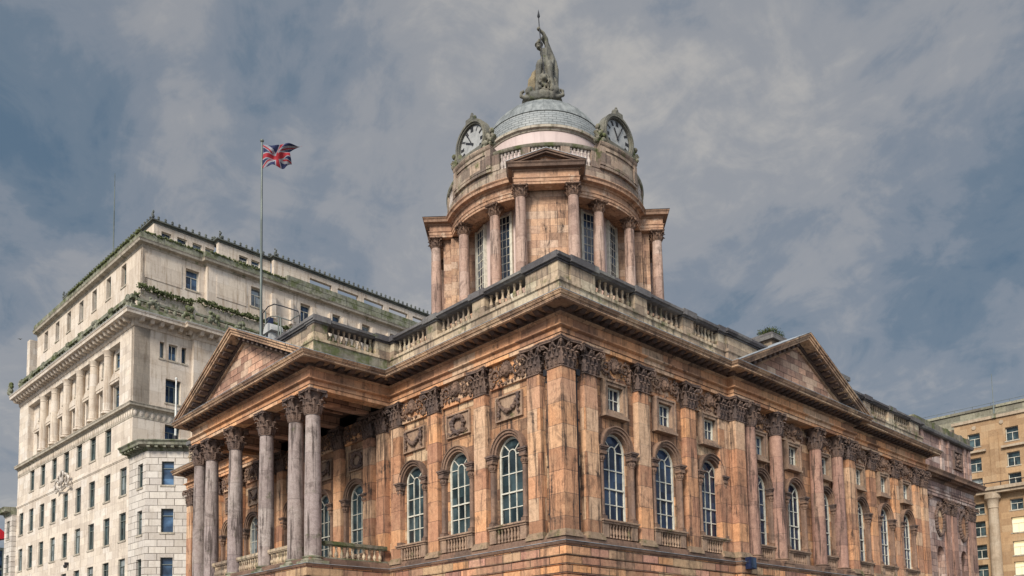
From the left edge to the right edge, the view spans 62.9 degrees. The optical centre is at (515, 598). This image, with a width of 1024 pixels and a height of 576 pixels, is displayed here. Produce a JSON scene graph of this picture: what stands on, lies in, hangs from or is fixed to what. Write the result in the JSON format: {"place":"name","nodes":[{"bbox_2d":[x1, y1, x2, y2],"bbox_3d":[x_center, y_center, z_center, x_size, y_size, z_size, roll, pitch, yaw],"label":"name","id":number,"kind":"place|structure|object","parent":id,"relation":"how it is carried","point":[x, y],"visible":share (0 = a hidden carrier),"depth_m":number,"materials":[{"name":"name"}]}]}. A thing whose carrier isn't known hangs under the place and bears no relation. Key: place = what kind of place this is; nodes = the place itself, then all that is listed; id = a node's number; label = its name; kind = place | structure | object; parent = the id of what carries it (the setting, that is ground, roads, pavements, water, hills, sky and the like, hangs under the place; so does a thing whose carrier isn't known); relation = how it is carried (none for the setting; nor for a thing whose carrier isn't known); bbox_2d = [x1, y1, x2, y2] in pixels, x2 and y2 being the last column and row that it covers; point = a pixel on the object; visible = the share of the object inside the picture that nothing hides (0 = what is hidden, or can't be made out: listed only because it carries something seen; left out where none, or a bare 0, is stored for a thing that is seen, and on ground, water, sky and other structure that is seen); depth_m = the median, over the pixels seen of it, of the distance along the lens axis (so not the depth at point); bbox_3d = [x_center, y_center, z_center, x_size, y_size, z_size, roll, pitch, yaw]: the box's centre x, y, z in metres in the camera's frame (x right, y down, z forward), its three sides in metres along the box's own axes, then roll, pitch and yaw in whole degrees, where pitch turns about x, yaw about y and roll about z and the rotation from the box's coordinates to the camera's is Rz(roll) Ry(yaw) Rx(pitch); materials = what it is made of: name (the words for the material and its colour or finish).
{"place":"outdoors","nodes":[
{"label":"outdoors","id":0,"kind":"place"},
{"bbox_2d":[0,210,429,575],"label":"office building","id":1,"kind":"structure","parent":0,"point":[103,453],"depth_m":85.12,"materials":[{"name":"stone"}]},
{"bbox_2d":[17,549,21,572],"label":"office window","id":2,"kind":"structure","parent":1,"relation":"in","point":[20,551],"depth_m":100.20,"materials":[{"name":"grey glass"}]},
{"bbox_2d":[18,514,22,536],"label":"office window","id":3,"kind":"structure","parent":1,"relation":"in","point":[21,517],"depth_m":100.56,"materials":[{"name":"grey glass"}]},
{"bbox_2d":[26,546,31,569],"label":"office window","id":4,"kind":"structure","parent":1,"relation":"in","point":[30,547],"depth_m":97.66,"materials":[{"name":"grey glass"}]},
{"bbox_2d":[27,509,32,532],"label":"office window","id":5,"kind":"structure","parent":1,"relation":"in","point":[31,511],"depth_m":98.04,"materials":[{"name":"grey glass"}]},
{"bbox_2d":[29,471,34,492],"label":"office window","id":6,"kind":"structure","parent":1,"relation":"in","point":[32,473],"depth_m":98.45,"materials":[{"name":"grey glass"}]},
{"bbox_2d":[37,542,42,566],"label":"office window","id":7,"kind":"structure","parent":1,"relation":"in","point":[41,544],"depth_m":95.05,"materials":[{"name":"grey glass"}]},
{"bbox_2d":[38,504,43,528],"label":"office window","id":8,"kind":"structure","parent":1,"relation":"in","point":[42,506],"depth_m":95.42,"materials":[{"name":"grey glass"}]},
{"bbox_2d":[39,466,44,487],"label":"office window","id":9,"kind":"structure","parent":1,"relation":"in","point":[43,467],"depth_m":95.81,"materials":[{"name":"grey glass"}]},
{"bbox_2d":[48,538,54,563],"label":"office window","id":10,"kind":"structure","parent":1,"relation":"in","point":[53,539],"depth_m":92.44,"materials":[{"name":"grey glass"}]},
{"bbox_2d":[49,499,55,524],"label":"office window","id":11,"kind":"structure","parent":1,"relation":"in","point":[53,501],"depth_m":92.80,"materials":[{"name":"grey glass"}]},
{"bbox_2d":[50,459,56,482],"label":"office window","id":12,"kind":"structure","parent":1,"relation":"in","point":[54,461],"depth_m":93.19,"materials":[{"name":"grey glass"}]},
{"bbox_2d":[60,533,66,559],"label":"office window","id":13,"kind":"structure","parent":1,"relation":"in","point":[65,535],"depth_m":89.79,"materials":[{"name":"grey glass"}]},
{"bbox_2d":[61,494,67,519],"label":"office window","id":14,"kind":"structure","parent":1,"relation":"in","point":[65,496],"depth_m":90.18,"materials":[{"name":"grey glass"}]},
{"bbox_2d":[64,453,68,475],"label":"office window","id":15,"kind":"structure","parent":1,"relation":"in","point":[66,455],"depth_m":90.60,"materials":[{"name":"grey glass"}]},
{"bbox_2d":[73,529,79,556],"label":"office window","id":16,"kind":"structure","parent":1,"relation":"in","point":[77,552],"depth_m":87.18,"materials":[{"name":"grey glass"}]},
{"bbox_2d":[74,488,80,515],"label":"office window","id":17,"kind":"structure","parent":1,"relation":"in","point":[78,510],"depth_m":87.52,"materials":[{"name":"grey glass"}]},
{"bbox_2d":[75,446,81,470],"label":"office window","id":18,"kind":"structure","parent":1,"relation":"in","point":[79,448],"depth_m":87.91,"materials":[{"name":"grey glass"}]},
{"bbox_2d":[86,524,93,552],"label":"office window","id":19,"kind":"structure","parent":1,"relation":"in","point":[91,528],"depth_m":84.56,"materials":[{"name":"grey glass"}]},
{"bbox_2d":[88,567,92,575],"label":"office window","id":20,"kind":"structure","parent":1,"relation":"in","point":[90,571],"depth_m":84.30,"materials":[{"name":"grey glass"}]},
{"bbox_2d":[87,482,94,509],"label":"office window","id":21,"kind":"structure","parent":1,"relation":"in","point":[92,485],"depth_m":84.93,"materials":[{"name":"grey glass"}]},
{"bbox_2d":[88,438,95,463],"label":"office window","id":22,"kind":"structure","parent":1,"relation":"in","point":[93,442],"depth_m":85.29,"materials":[{"name":"grey glass"}]},
{"bbox_2d":[101,519,108,547],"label":"office window","id":23,"kind":"structure","parent":1,"relation":"in","point":[106,530],"depth_m":81.82,"materials":[{"name":"grey glass"}]},
{"bbox_2d":[103,563,108,575],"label":"office window","id":24,"kind":"structure","parent":1,"relation":"in","point":[106,565],"depth_m":81.52,"materials":[{"name":"grey glass"}]},
{"bbox_2d":[102,475,109,504],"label":"office window","id":25,"kind":"structure","parent":1,"relation":"in","point":[107,483],"depth_m":82.18,"materials":[{"name":"grey glass"}]},
{"bbox_2d":[103,430,110,456],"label":"office window","id":26,"kind":"structure","parent":1,"relation":"in","point":[108,437],"depth_m":82.56,"materials":[{"name":"grey glass"}]},
{"bbox_2d":[113,181,114,249],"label":"antenna mast","id":27,"kind":"object","parent":1,"relation":"on","point":[114,216],"visible":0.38,"depth_m":99.98,"materials":[{"name":"grey metal"}]},
{"bbox_2d":[114,353,119,371],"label":"office window","id":28,"kind":"structure","parent":1,"relation":"in","point":[118,356],"depth_m":83.27,"materials":[{"name":"grey glass"}]},
{"bbox_2d":[116,387,118,407],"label":"office window","id":29,"kind":"structure","parent":1,"relation":"in","point":[117,390],"depth_m":83.03,"materials":[{"name":"grey glass"}]},
{"bbox_2d":[117,513,125,543],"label":"office window","id":30,"kind":"structure","parent":1,"relation":"in","point":[123,516],"depth_m":79.11,"materials":[{"name":"grey glass"}]},
{"bbox_2d":[119,559,124,575],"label":"office window","id":31,"kind":"structure","parent":1,"relation":"in","point":[122,562],"depth_m":78.79,"materials":[{"name":"grey glass"}]},
{"bbox_2d":[118,467,126,497],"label":"office window","id":32,"kind":"structure","parent":1,"relation":"in","point":[124,471],"depth_m":79.46,"materials":[{"name":"grey glass"}]},
{"bbox_2d":[135,511,141,537],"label":"office window","id":33,"kind":"structure","parent":1,"relation":"in","point":[140,513],"depth_m":75.89,"materials":[{"name":"grey glass"}]},
{"bbox_2d":[136,465,142,490],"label":"office window","id":34,"kind":"structure","parent":1,"relation":"in","point":[141,466],"depth_m":76.26,"materials":[{"name":"grey glass"}]},
{"bbox_2d":[138,560,140,575],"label":"office window","id":35,"kind":"structure","parent":1,"relation":"in","point":[139,561],"depth_m":75.60,"materials":[{"name":"grey glass"}]},
{"bbox_2d":[158,343,165,360],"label":"office window","id":36,"kind":"structure","parent":1,"relation":"in","point":[161,345],"depth_m":80.97,"materials":[{"name":"grey glass"}]},
{"bbox_2d":[161,232,170,238],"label":"office window","id":37,"kind":"structure","parent":1,"relation":"in","point":[162,234],"depth_m":84.06,"materials":[{"name":"glass"}]},
{"bbox_2d":[159,509,174,533],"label":"office window","id":38,"kind":"structure","parent":1,"relation":"in","point":[167,514],"depth_m":75.10,"materials":[{"name":"blue glass"}]},
{"bbox_2d":[161,558,172,575],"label":"office window","id":39,"kind":"structure","parent":1,"relation":"in","point":[166,563],"depth_m":74.77,"materials":[{"name":"blue glass"}]},
{"bbox_2d":[160,462,174,486],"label":"office window","id":40,"kind":"structure","parent":1,"relation":"in","point":[167,477],"depth_m":75.45,"materials":[{"name":"blue glass"}]},
{"bbox_2d":[165,425,178,438],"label":"office window","id":41,"kind":"structure","parent":1,"relation":"in","point":[169,430],"depth_m":81.04,"materials":[{"name":"blue glass"}]},
{"bbox_2d":[167,345,178,363],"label":"office window","id":42,"kind":"structure","parent":1,"relation":"in","point":[172,350],"depth_m":81.69,"materials":[{"name":"glass"}]},
{"bbox_2d":[164,380,181,406],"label":"office window","id":43,"kind":"structure","parent":1,"relation":"in","point":[170,385],"depth_m":81.40,"materials":[{"name":"blue glass"}]},
{"bbox_2d":[173,377,177,438],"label":"flagpole","id":44,"kind":"object","parent":1,"relation":"on","point":[175,436],"visible":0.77,"depth_m":76.55,"materials":[{"name":"white metal"}]},
{"bbox_2d":[180,349,187,365],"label":"office window","id":45,"kind":"structure","parent":1,"relation":"in","point":[183,350],"depth_m":82.54,"materials":[{"name":"black glass"}]},
{"bbox_2d":[185,270,199,293],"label":"office window","id":46,"kind":"structure","parent":1,"relation":"in","point":[191,277],"depth_m":84.79,"materials":[{"name":"blue glass"}]},
{"bbox_2d":[37,229,367,367],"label":"ledge moss","id":47,"kind":"object","parent":1,"relation":"on","point":[213,304],"visible":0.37,"depth_m":84.29,"materials":[{"name":"green plant"}]},
{"bbox_2d":[239,256,246,263],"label":"office window","id":48,"kind":"structure","parent":1,"relation":"in","point":[242,259],"depth_m":89.12,"materials":[{"name":"black glass"}]},
{"bbox_2d":[251,260,258,267],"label":"office window","id":49,"kind":"structure","parent":1,"relation":"in","point":[256,264],"depth_m":90.12,"materials":[{"name":"glass"}]},
{"bbox_2d":[249,288,263,310],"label":"office window","id":50,"kind":"structure","parent":1,"relation":"in","point":[255,294],"depth_m":89.25,"materials":[{"name":"grey glass"}]},
{"bbox_2d":[300,305,307,321],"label":"office window","id":51,"kind":"structure","parent":1,"relation":"in","point":[303,309],"depth_m":93.46,"materials":[{"name":"glass"}]},
{"bbox_2d":[263,323,282,338],"bbox_3d":[-15.014,-15.061,51.869,0.800,3.900,1.100,3,-6,-43],"label":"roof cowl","id":52,"kind":"object","parent":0,"point":[270,330],"visible":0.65,"depth_m":51.69,"materials":[{"name":"white paint"}]},
{"bbox_2d":[0,0,1023,547],"label":"sky","id":53,"kind":"structure","parent":0,"point":[849,174],"materials":[{"name":"grey"}]},
{"label":"ground","id":54,"kind":"structure","parent":0,"visible":0},
{"bbox_2d":[0,529,3,575],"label":"glass building","id":55,"kind":"structure","parent":54,"relation":"on","point":[1,552],"depth_m":122.53,"materials":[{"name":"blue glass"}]},
{"bbox_2d":[170,99,986,575],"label":"town hall","id":56,"kind":"structure","parent":54,"relation":"on","point":[558,385],"depth_m":47.03,"materials":[{"name":"stone"}]},
{"bbox_2d":[219,519,227,560],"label":"arched window","id":57,"kind":"structure","parent":56,"relation":"in","point":[222,538],"depth_m":63.29,"materials":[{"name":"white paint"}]},
{"bbox_2d":[243,511,257,563],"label":"arched window","id":58,"kind":"structure","parent":56,"relation":"in","point":[254,526],"depth_m":60.43,"materials":[{"name":"grey glass"}]},
{"bbox_2d":[259,139,263,334],"bbox_3d":[-15.551,-20.832,51.250,0.320,15.320,0.320,3,-6,-43],"label":"flagpole","id":59,"kind":"object","parent":56,"relation":"on","point":[261,258],"visible":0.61,"depth_m":51.28,"materials":[{"name":"grey metal"}]},
{"bbox_2d":[263,143,298,168],"bbox_3d":[-14.422,-27.353,51.952,2.353,1.563,0.777,-2,-5,9],"label":"flag","id":60,"kind":"object","parent":59,"relation":"attached to","point":[279,156],"visible":1,"depth_m":51.88,"materials":[{"name":"multicoloured fabric"}]},
{"bbox_2d":[262,304,299,336],"bbox_3d":[-14.376,-15.845,51.239,0.090,5.335,4.770,3,-6,-43],"label":"roof guardrail","id":61,"kind":"object","parent":56,"relation":"on","point":[281,318],"visible":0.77,"depth_m":51.43,"materials":[{"name":"black metal"}]},
{"bbox_2d":[278,502,286,545],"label":"arched window","id":62,"kind":"structure","parent":56,"relation":"in","point":[284,518],"depth_m":56.34,"materials":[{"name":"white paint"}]},
{"bbox_2d":[321,489,332,556],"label":"arched window","id":63,"kind":"structure","parent":56,"relation":"in","point":[327,500],"depth_m":52.88,"materials":[{"name":"grey glass"}]},
{"bbox_2d":[339,478,366,559],"bbox_3d":[-9.461,-4.452,50.052,0.700,5.470,2.900,3,-6,-43],"label":"arched window","id":64,"kind":"structure","parent":56,"relation":"in","point":[357,499],"depth_m":50.59,"materials":[{"name":"white paint"}]},
{"bbox_2d":[393,460,427,560],"bbox_3d":[-5.535,-4.869,45.899,0.700,5.470,2.900,3,-6,-43],"label":"arched window","id":65,"kind":"structure","parent":56,"relation":"in","point":[416,547],"depth_m":46.02,"materials":[{"name":"white paint"}]},
{"bbox_2d":[436,445,474,553],"bbox_3d":[-2.896,-5.149,43.109,0.700,5.470,2.900,3,-6,-43],"label":"arched window","id":66,"kind":"structure","parent":56,"relation":"in","point":[462,537],"depth_m":43.33,"materials":[{"name":"grey glass"}]},
{"bbox_2d":[475,225,487,290],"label":"drum window","id":67,"kind":"structure","parent":56,"relation":"in","point":[481,280],"depth_m":65.81,"materials":[{"name":"white glass"}]},
{"bbox_2d":[484,429,528,544],"bbox_3d":[-0.244,-5.431,40.305,0.700,5.470,2.900,3,-6,-43],"label":"arched window","id":68,"kind":"structure","parent":56,"relation":"in","point":[514,492],"depth_m":40.49,"materials":[{"name":"grey glass"}]},
{"bbox_2d":[500,211,513,297],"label":"drum window","id":69,"kind":"structure","parent":56,"relation":"in","point":[506,222],"depth_m":63.69,"materials":[{"name":"grey glass"}]},
{"bbox_2d":[520,10,564,103],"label":"statue","id":70,"kind":"object","parent":56,"relation":"on","point":[543,81],"visible":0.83,"depth_m":69.08,"materials":[{"name":"stone"}]},
{"bbox_2d":[579,209,593,264],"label":"drum window","id":71,"kind":"structure","parent":56,"relation":"in","point":[585,219],"depth_m":63.60,"materials":[{"name":"grey glass"}]},
{"bbox_2d":[606,220,618,294],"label":"drum window","id":72,"kind":"structure","parent":56,"relation":"in","point":[611,232],"depth_m":65.53,"materials":[{"name":"grey glass"}]},
{"bbox_2d":[600,378,629,422],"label":"attic window","id":73,"kind":"structure","parent":56,"relation":"in","point":[613,395],"depth_m":40.60,"materials":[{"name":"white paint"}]},
{"bbox_2d":[599,426,640,541],"bbox_3d":[4.831,-5.535,40.216,2.900,5.470,0.700,3,-6,-43],"label":"arched window","id":74,"kind":"structure","parent":56,"relation":"in","point":[615,526],"depth_m":40.46,"materials":[{"name":"grey glass"}]},
{"bbox_2d":[651,395,677,436],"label":"attic window","id":75,"kind":"structure","parent":56,"relation":"in","point":[664,422],"depth_m":43.35,"materials":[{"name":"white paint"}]},
{"bbox_2d":[651,440,688,548],"bbox_3d":[7.743,-5.365,42.953,2.900,5.470,0.700,3,-6,-43],"label":"arched window","id":76,"kind":"structure","parent":56,"relation":"in","point":[665,534],"depth_m":43.21,"materials":[{"name":"grey glass"}]},
{"bbox_2d":[697,411,721,449],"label":"attic window","id":77,"kind":"structure","parent":56,"relation":"in","point":[707,423],"depth_m":46.05,"materials":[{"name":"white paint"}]},
{"bbox_2d":[697,453,731,553],"bbox_3d":[10.692,-5.192,45.724,2.900,5.470,0.700,3,-6,-43],"label":"arched window","id":78,"kind":"structure","parent":56,"relation":"in","point":[710,543],"depth_m":45.76,"materials":[{"name":"white paint"}]},
{"bbox_2d":[745,557,756,569],"bbox_3d":[12.979,-1.940,46.143,0.660,0.650,0.405,3,-6,-43],"label":"floodlight","id":79,"kind":"object","parent":56,"relation":"on","point":[751,564],"visible":1,"depth_m":45.97,"materials":[{"name":"blue metal"}]},
{"bbox_2d":[755,429,769,463],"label":"attic window","id":80,"kind":"structure","parent":56,"relation":"in","point":[761,437],"depth_m":49.88,"materials":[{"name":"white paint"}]},
{"bbox_2d":[758,467,776,559],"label":"arched window","id":81,"kind":"structure","parent":56,"relation":"in","point":[768,551],"depth_m":49.80,"materials":[{"name":"white paint"}]},
{"bbox_2d":[757,325,784,336],"bbox_3d":[17.875,-18.616,58.729,2.388,1.173,1.650,1,-5,-22],"label":"shrub","id":82,"kind":"object","parent":56,"relation":"on","point":[766,330],"visible":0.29,"depth_m":58.33,"materials":[{"name":"green plant"}]},
{"bbox_2d":[783,440,802,473],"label":"attic window","id":83,"kind":"structure","parent":56,"relation":"in","point":[791,450],"depth_m":52.40,"materials":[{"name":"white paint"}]},
{"bbox_2d":[784,477,811,564],"bbox_3d":[17.368,-4.802,51.998,2.900,5.470,0.700,3,-6,-43],"label":"arched window","id":84,"kind":"structure","parent":56,"relation":"in","point":[795,554],"depth_m":52.36,"materials":[{"name":"white paint"}]},
{"bbox_2d":[821,452,832,482],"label":"attic window","id":85,"kind":"structure","parent":56,"relation":"in","point":[826,458],"depth_m":55.44,"materials":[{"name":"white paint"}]},
{"bbox_2d":[824,486,838,568],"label":"arched window","id":86,"kind":"structure","parent":56,"relation":"in","point":[832,560],"depth_m":55.36,"materials":[{"name":"white paint"}]},
{"bbox_2d":[855,464,866,492],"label":"attic window","id":87,"kind":"structure","parent":56,"relation":"in","point":[860,470],"depth_m":58.93,"materials":[{"name":"white paint"}]},
{"bbox_2d":[857,496,875,574],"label":"arched window","id":88,"kind":"structure","parent":56,"relation":"in","point":[867,567],"depth_m":58.85,"materials":[{"name":"white paint"}]},
{"bbox_2d":[875,471,891,499],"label":"attic window","id":89,"kind":"structure","parent":56,"relation":"in","point":[882,479],"depth_m":61.41,"materials":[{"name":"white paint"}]},
{"bbox_2d":[877,503,898,575],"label":"arched window","id":90,"kind":"structure","parent":56,"relation":"in","point":[887,569],"depth_m":61.46,"materials":[{"name":"white paint"}]},
{"bbox_2d":[898,479,912,505],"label":"attic window","id":91,"kind":"structure","parent":56,"relation":"in","point":[905,489],"depth_m":64.13,"materials":[{"name":"white paint"}]},
{"bbox_2d":[900,509,920,575],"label":"arched window","id":92,"kind":"structure","parent":56,"relation":"in","point":[908,571],"depth_m":64.27,"materials":[{"name":"white paint"}]},
{"bbox_2d":[924,396,1023,575],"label":"tan building","id":93,"kind":"structure","parent":54,"relation":"on","point":[997,457],"depth_m":115.19,"materials":[{"name":"stone"}]},
{"bbox_2d":[968,433,980,447],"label":"window","id":94,"kind":"structure","parent":93,"relation":"in","point":[974,439],"depth_m":118.26,"materials":[{"name":"glass"}]},
{"bbox_2d":[971,458,982,472],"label":"window","id":95,"kind":"structure","parent":93,"relation":"in","point":[976,464],"depth_m":117.95,"materials":[{"name":"grey glass"}]},
{"bbox_2d":[972,478,982,483],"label":"window","id":96,"kind":"structure","parent":93,"relation":"in","point":[980,481],"depth_m":117.66,"materials":[{"name":"grey glass"}]},
{"bbox_2d":[975,503,985,515],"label":"window","id":97,"kind":"structure","parent":93,"relation":"in","point":[981,507],"depth_m":117.31,"materials":[{"name":"white paint"}]},
{"bbox_2d":[976,521,986,537],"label":"window","id":98,"kind":"structure","parent":93,"relation":"in","point":[980,526],"depth_m":117.20,"materials":[{"name":"grey glass"}]},
{"bbox_2d":[977,545,988,559],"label":"window","id":99,"kind":"structure","parent":93,"relation":"in","point":[982,549],"depth_m":116.91,"materials":[{"name":"grey glass"}]},
{"bbox_2d":[979,565,988,575],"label":"window","id":100,"kind":"structure","parent":93,"relation":"in","point":[983,569],"depth_m":116.71,"materials":[{"name":"grey glass"}]},
{"bbox_2d":[991,374,996,417],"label":"antenna mast","id":101,"kind":"object","parent":93,"relation":"on","point":[994,414],"visible":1,"depth_m":116.17,"materials":[{"name":"grey metal"}]},
{"bbox_2d":[1005,426,1019,441],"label":"window","id":102,"kind":"structure","parent":93,"relation":"in","point":[1012,434],"depth_m":114.81,"materials":[{"name":"glass"}]},
{"bbox_2d":[1006,451,1021,467],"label":"window","id":103,"kind":"structure","parent":93,"relation":"in","point":[1013,457],"depth_m":114.57,"materials":[{"name":"grey glass"}]},
{"bbox_2d":[1009,472,1021,483],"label":"window","id":104,"kind":"structure","parent":93,"relation":"in","point":[1018,474],"depth_m":114.37,"materials":[{"name":"grey glass"}]},
{"bbox_2d":[1009,498,1023,510],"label":"window","id":105,"kind":"structure","parent":93,"relation":"in","point":[1016,504],"depth_m":113.98,"materials":[{"name":"white paint"}]},
{"bbox_2d":[1011,516,1023,533],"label":"window","id":106,"kind":"structure","parent":93,"relation":"in","point":[1017,522],"depth_m":113.84,"materials":[{"name":"white paint"}]},
{"bbox_2d":[1012,540,1023,555],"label":"window","id":107,"kind":"structure","parent":93,"relation":"in","point":[1018,545],"depth_m":113.65,"materials":[{"name":"beige glass"}]},
{"bbox_2d":[1014,561,1023,575],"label":"window","id":108,"kind":"structure","parent":93,"relation":"in","point":[1019,566],"depth_m":113.48,"materials":[{"name":"white paint"}]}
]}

